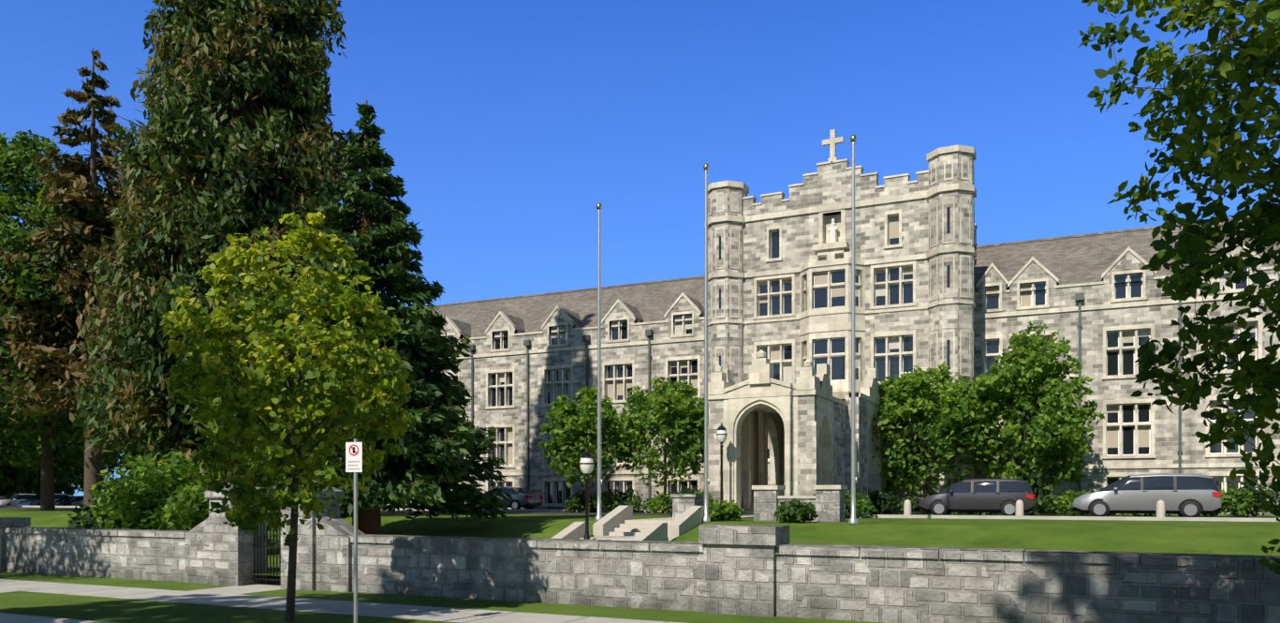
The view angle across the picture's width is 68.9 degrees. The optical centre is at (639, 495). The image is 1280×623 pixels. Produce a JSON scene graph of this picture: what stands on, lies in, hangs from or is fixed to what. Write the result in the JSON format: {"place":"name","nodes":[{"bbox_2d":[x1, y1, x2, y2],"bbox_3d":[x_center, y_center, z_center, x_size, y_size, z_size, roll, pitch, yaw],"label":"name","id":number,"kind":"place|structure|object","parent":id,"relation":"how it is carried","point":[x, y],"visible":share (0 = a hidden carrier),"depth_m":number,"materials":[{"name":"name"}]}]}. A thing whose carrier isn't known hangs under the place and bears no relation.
{"place":"outdoors","nodes":[
{"label":"outdoors","id":0,"kind":"place"},
{"bbox_2d":[0,274,40,450],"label":"street tree","id":1,"kind":"object","parent":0,"point":[14,373],"depth_m":23.65,"materials":[{"name":"green plant"}]},
{"bbox_2d":[63,445,128,492],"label":"tree","id":2,"kind":"object","parent":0,"point":[114,465],"depth_m":168.91,"materials":[{"name":"green plant"}]},
{"bbox_2d":[0,578,682,622],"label":"pavement","id":3,"kind":"structure","parent":0,"point":[228,595],"depth_m":18.12,"materials":[{"name":"concrete"}]},
{"bbox_2d":[267,534,592,584],"bbox_3d":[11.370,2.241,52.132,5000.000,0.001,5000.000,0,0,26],"label":"ground","id":4,"kind":"structure","parent":0,"point":[280,583],"depth_m":25.37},
{"bbox_2d":[71,0,363,531],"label":"sequoia","id":5,"kind":"object","parent":4,"relation":"on","point":[165,239],"depth_m":37.24,"materials":[{"name":"green plant"}]},
{"bbox_2d":[0,479,1279,622],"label":"boundary wall","id":6,"kind":"structure","parent":4,"relation":"on","point":[757,570],"depth_m":16.67,"materials":[{"name":"stone"}]},
{"bbox_2d":[0,571,883,622],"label":"verge grass","id":7,"kind":"structure","parent":0,"point":[105,609],"depth_m":17.40,"materials":[{"name":"green plant"}]},
{"bbox_2d":[161,211,411,621],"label":"street tree","id":8,"kind":"object","parent":7,"relation":"on","point":[327,394],"depth_m":14.97,"materials":[{"name":"green plant"}]},
{"bbox_2d":[345,438,362,622],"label":"no parking sign","id":9,"kind":"object","parent":7,"relation":"on","point":[354,456],"visible":1,"depth_m":14.03,"materials":[{"name":"silver metal"}]},
{"bbox_2d":[1078,0,1279,573],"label":"street tree","id":10,"kind":"object","parent":7,"relation":"on","point":[1191,248],"depth_m":10.79,"materials":[{"name":"green plant"}]},
{"bbox_2d":[0,508,1279,575],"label":"lawn","id":11,"kind":"structure","parent":0,"point":[1216,537],"depth_m":28.34,"materials":[{"name":"green plant"}]},
{"bbox_2d":[0,129,143,510],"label":"tree","id":12,"kind":"object","parent":11,"relation":"on","point":[13,231],"depth_m":52.73,"materials":[{"name":"green plant"}]},
{"bbox_2d":[0,47,147,512],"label":"fir","id":13,"kind":"object","parent":11,"relation":"on","point":[47,398],"depth_m":49.53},
{"bbox_2d":[65,471,152,529],"bbox_3d":[-18.110,0.566,32.977,3.422,2.862,3.235,0,0,26],"label":"garden shrub","id":14,"kind":"object","parent":11,"relation":"on","point":[89,517],"visible":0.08,"depth_m":32.16,"materials":[{"name":"green plant"}]},
{"bbox_2d":[86,450,228,529],"bbox_3d":[-16.183,0.175,32.224,4.019,3.478,4.959,0,0,26],"label":"garden shrub","id":15,"kind":"object","parent":11,"relation":"on","point":[154,488],"visible":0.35,"depth_m":31.14,"materials":[{"name":"green plant"}]},
{"bbox_2d":[147,479,208,529],"bbox_3d":[-13.686,0.739,29.291,3.028,2.469,3.318,0,0,26],"label":"garden shrub","id":16,"kind":"object","parent":11,"relation":"on","point":[183,515],"visible":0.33,"depth_m":28.06,"materials":[{"name":"green plant"}]},
{"bbox_2d":[195,99,513,534],"bbox_3d":[-9.467,-5.759,31.579,9.274,15.200,9.875,0,0,26],"label":"conifer tree","id":17,"kind":"object","parent":11,"relation":"on","point":[428,447],"depth_m":30.61,"materials":[{"name":"green plant"}]},
{"bbox_2d":[563,490,603,512],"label":"foundation shrub","id":18,"kind":"object","parent":11,"relation":"on","point":[576,502],"visible":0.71,"depth_m":49.83,"materials":[{"name":"green plant"}]},
{"bbox_2d":[537,385,638,512],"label":"yard tree","id":19,"kind":"object","parent":11,"relation":"on","point":[610,420],"depth_m":48.68,"materials":[{"name":"green plant"}]},
{"bbox_2d":[594,202,603,520],"bbox_3d":[-1.486,-4.878,33.900,0.320,11.538,0.304,0,0,26],"label":"flagpole","id":20,"kind":"object","parent":11,"relation":"on","point":[598,516],"visible":0.88,"depth_m":33.85,"materials":[{"name":"silver metal"}]},
{"bbox_2d":[601,487,646,513],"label":"foundation shrub","id":21,"kind":"object","parent":11,"relation":"on","point":[611,501],"visible":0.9,"depth_m":49.10,"materials":[{"name":"green plant"}]},
{"bbox_2d":[550,494,753,541],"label":"garden stairs","id":22,"kind":"structure","parent":11,"relation":"on","point":[619,522],"depth_m":31.54,"materials":[{"name":"concrete"}]},
{"bbox_2d":[579,447,594,539],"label":"lamp post","id":23,"kind":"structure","parent":22,"relation":"on","point":[586,463],"depth_m":29.26,"materials":[{"name":"black metal"}]},
{"bbox_2d":[642,490,671,513],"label":"foundation shrub","id":24,"kind":"object","parent":11,"relation":"on","point":[654,504],"visible":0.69,"depth_m":47.99,"materials":[{"name":"green plant"}]},
{"bbox_2d":[615,375,708,513],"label":"yard tree","id":25,"kind":"object","parent":11,"relation":"on","point":[682,404],"depth_m":47.36,"materials":[{"name":"green plant"}]},
{"bbox_2d":[661,485,704,515],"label":"porch shrub","id":26,"kind":"object","parent":11,"relation":"on","point":[693,490],"visible":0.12,"depth_m":42.11,"materials":[{"name":"green plant"}]},
{"bbox_2d":[668,489,720,511],"bbox_3d":[2.385,0.315,39.244,2.591,1.256,1.780,0,0,26],"label":"porch shrub","id":27,"kind":"object","parent":11,"relation":"on","point":[710,496],"visible":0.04,"depth_m":39.39,"materials":[{"name":"green plant"}]},
{"bbox_2d":[702,162,710,521],"bbox_3d":[2.275,-5.274,32.095,0.320,12.329,0.304,0,0,26],"label":"flagpole","id":28,"kind":"object","parent":11,"relation":"on","point":[706,518],"visible":0.96,"depth_m":32.05,"materials":[{"name":"silver metal"}]},
{"bbox_2d":[716,422,727,501],"bbox_3d":[3.386,-1.083,38.660,0.470,3.949,0.470,0,0,26],"label":"lamp post","id":29,"kind":"object","parent":11,"relation":"on","point":[721,434],"visible":0.88,"depth_m":38.60,"materials":[{"name":"black metal"}]},
{"bbox_2d":[702,499,743,520],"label":"porch shrub","id":30,"kind":"object","parent":11,"relation":"on","point":[724,510],"visible":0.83,"depth_m":33.09,"materials":[{"name":"green plant"}]},
{"bbox_2d":[773,497,818,522],"bbox_3d":[5.180,0.496,31.264,1.492,0.960,1.901,0,0,26],"label":"porch shrub","id":31,"kind":"object","parent":11,"relation":"on","point":[793,510],"visible":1,"depth_m":30.70,"materials":[{"name":"green plant"}]},
{"bbox_2d":[751,485,847,521],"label":"wall","id":32,"kind":"structure","parent":11,"relation":"on","point":[829,501],"depth_m":32.61,"materials":[{"name":"stone"}]},
{"bbox_2d":[813,493,851,516],"bbox_3d":[7.580,0.369,37.413,2.061,1.172,2.089,0,0,26],"label":"porch shrub","id":33,"kind":"object","parent":11,"relation":"on","point":[847,509],"visible":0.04,"depth_m":37.10,"materials":[{"name":"green plant"}]},
{"bbox_2d":[848,134,858,523],"bbox_3d":[6.832,-5.341,29.907,0.320,12.465,0.304,0,0,26],"label":"flagpole","id":34,"kind":"object","parent":11,"relation":"on","point":[853,519],"visible":1,"depth_m":29.86,"materials":[{"name":"silver metal"}]},
{"bbox_2d":[838,484,878,517],"bbox_3d":[8.420,0.240,38.147,2.236,1.435,2.321,0,0,-2],"label":"porch shrub","id":35,"kind":"object","parent":11,"relation":"on","point":[861,506],"visible":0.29,"depth_m":37.57,"materials":[{"name":"green plant"}]},
{"bbox_2d":[868,487,899,514],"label":"foundation shrub","id":36,"kind":"object","parent":11,"relation":"on","point":[881,503],"visible":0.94,"depth_m":45.05,"materials":[{"name":"green plant"}]},
{"bbox_2d":[897,495,931,514],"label":"foundation shrub","id":37,"kind":"object","parent":11,"relation":"on","point":[915,509],"visible":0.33,"depth_m":44.61,"materials":[{"name":"green plant"}]},
{"bbox_2d":[871,361,999,497],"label":"yard tree","id":38,"kind":"object","parent":11,"relation":"on","point":[909,402],"depth_m":44.78,"materials":[{"name":"green plant"}]},
{"bbox_2d":[966,512,999,514],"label":"foundation shrub","id":39,"kind":"object","parent":11,"relation":"on","point":[984,513],"visible":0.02,"depth_m":43.62,"materials":[{"name":"green plant"}]},
{"bbox_2d":[951,320,1105,496],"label":"yard tree","id":40,"kind":"object","parent":11,"relation":"on","point":[1071,430],"depth_m":43.36,"materials":[{"name":"green plant"}]},
{"bbox_2d":[1024,492,1059,514],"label":"foundation shrub","id":41,"kind":"object","parent":11,"relation":"on","point":[1042,505],"visible":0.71,"depth_m":41.98,"materials":[{"name":"green plant"}]},
{"bbox_2d":[1047,489,1091,515],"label":"foundation shrub","id":42,"kind":"object","parent":11,"relation":"on","point":[1065,507],"visible":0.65,"depth_m":41.93,"materials":[{"name":"green plant"}]},
{"bbox_2d":[1119,513,1170,515],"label":"foundation shrub","id":43,"kind":"object","parent":11,"relation":"on","point":[1144,514],"visible":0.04,"depth_m":40.72,"materials":[{"name":"green plant"}]},
{"bbox_2d":[1199,492,1226,516],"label":"foundation shrub","id":44,"kind":"object","parent":11,"relation":"on","point":[1222,501],"visible":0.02,"depth_m":39.51,"materials":[{"name":"green plant"}]},
{"bbox_2d":[1199,486,1260,516],"bbox_3d":[24.782,0.204,39.501,2.647,1.471,2.128,0,0,26],"label":"foundation shrub","id":45,"kind":"object","parent":11,"relation":"on","point":[1235,502],"visible":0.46,"depth_m":38.95,"materials":[{"name":"green plant"}]},
{"bbox_2d":[1224,476,1279,516],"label":"foundation shrub","id":46,"kind":"object","parent":11,"relation":"on","point":[1260,494],"visible":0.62,"depth_m":38.99,"materials":[{"name":"green plant"}]},
{"bbox_2d":[0,504,1279,517],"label":"asphalt drive","id":47,"kind":"object","parent":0,"point":[521,512],"depth_m":48.96,"materials":[{"name":"grey asphalt"}]},
{"bbox_2d":[0,493,36,505],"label":"car","id":48,"kind":"object","parent":47,"relation":"on","point":[13,499],"visible":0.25,"depth_m":88.78,"materials":[{"name":"white paint"}]},
{"bbox_2d":[0,396,61,500],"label":"tree","id":49,"kind":"object","parent":47,"relation":"on","point":[13,479],"depth_m":75.35,"materials":[{"name":"green plant"}]},
{"bbox_2d":[0,425,84,496],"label":"tree","id":50,"kind":"object","parent":47,"relation":"on","point":[32,484],"depth_m":107.56,"materials":[{"name":"green plant"}]},
{"bbox_2d":[16,493,68,505],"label":"car","id":51,"kind":"object","parent":47,"relation":"on","point":[34,500],"visible":0.19,"depth_m":86.19,"materials":[{"name":"grey paint"}]},
{"bbox_2d":[14,433,120,495],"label":"tree","id":52,"kind":"object","parent":47,"relation":"on","point":[60,487],"depth_m":124.06,"materials":[{"name":"green plant"}]},
{"bbox_2d":[5,284,132,471],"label":"maple","id":53,"kind":"object","parent":47,"relation":"on","point":[77,439],"depth_m":67.72,"materials":[{"name":"green plant"}]},
{"bbox_2d":[55,495,83,505],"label":"car","id":54,"kind":"object","parent":47,"relation":"on","point":[68,500],"visible":0.19,"depth_m":85.09,"materials":[{"name":"blue paint"}]},
{"bbox_2d":[71,500,83,505],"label":"car","id":55,"kind":"object","parent":47,"relation":"on","point":[76,503],"visible":0.06,"depth_m":82.42,"materials":[{"name":"grey paint"}]},
{"bbox_2d":[466,485,543,509],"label":"sedan car","id":56,"kind":"object","parent":47,"relation":"on","point":[524,497],"visible":0.6,"depth_m":56.13,"materials":[{"name":"grey paint"}]},
{"bbox_2d":[0,505,1279,521],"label":"drive kerb","id":57,"kind":"structure","parent":47,"relation":"on","point":[1231,519],"depth_m":35.57,"materials":[{"name":"concrete"}]},
{"bbox_2d":[387,129,1279,515],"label":"convent building","id":58,"kind":"structure","parent":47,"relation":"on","point":[936,285],"depth_m":48.80,"materials":[{"name":"stone"}]},
{"bbox_2d":[903,499,911,514],"bbox_3d":[10.988,0.516,38.339,0.320,0.750,0.304,0,0,26],"label":"bollard","id":59,"kind":"object","parent":47,"relation":"on","point":[907,507],"visible":0.94,"depth_m":38.22,"materials":[{"name":"concrete"}]},
{"bbox_2d":[918,478,1035,515],"bbox_3d":[14.428,0.077,40.015,4.608,1.620,2.110,0,0,26],"label":"minivan","id":60,"kind":"object","parent":47,"relation":"on","point":[1003,495],"visible":0.94,"depth_m":39.14,"materials":[{"name":"grey paint"}]},
{"bbox_2d":[1015,499,1024,515],"bbox_3d":[14.838,0.516,36.491,0.320,0.750,0.304,0,0,26],"label":"bollard","id":61,"kind":"object","parent":47,"relation":"on","point":[1019,508],"visible":0.83,"depth_m":36.37,"materials":[{"name":"concrete"}]},
{"bbox_2d":[1073,472,1221,516],"bbox_3d":[20.020,0.007,37.108,5.108,1.760,2.310,0,0,26],"label":"minivan","id":62,"kind":"object","parent":47,"relation":"on","point":[1188,494],"visible":0.94,"depth_m":36.11,"materials":[{"name":"grey paint"}]},
{"bbox_2d":[1155,500,1165,516],"bbox_3d":[19.188,0.516,34.402,0.320,0.750,0.304,0,0,26],"label":"bollard","id":63,"kind":"object","parent":47,"relation":"on","point":[1160,511],"visible":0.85,"depth_m":34.29,"materials":[{"name":"concrete"}]},
{"bbox_2d":[0,0,1279,495],"label":"sky","id":64,"kind":"structure","parent":0,"point":[507,124],"materials":[{"name":"blue"}]},
{"label":"road","id":65,"kind":"structure","parent":0,"visible":0},
{"bbox_2d":[0,612,110,622],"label":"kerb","id":66,"kind":"structure","parent":65,"relation":"on","point":[5,617],"depth_m":16.01,"materials":[{"name":"concrete"}]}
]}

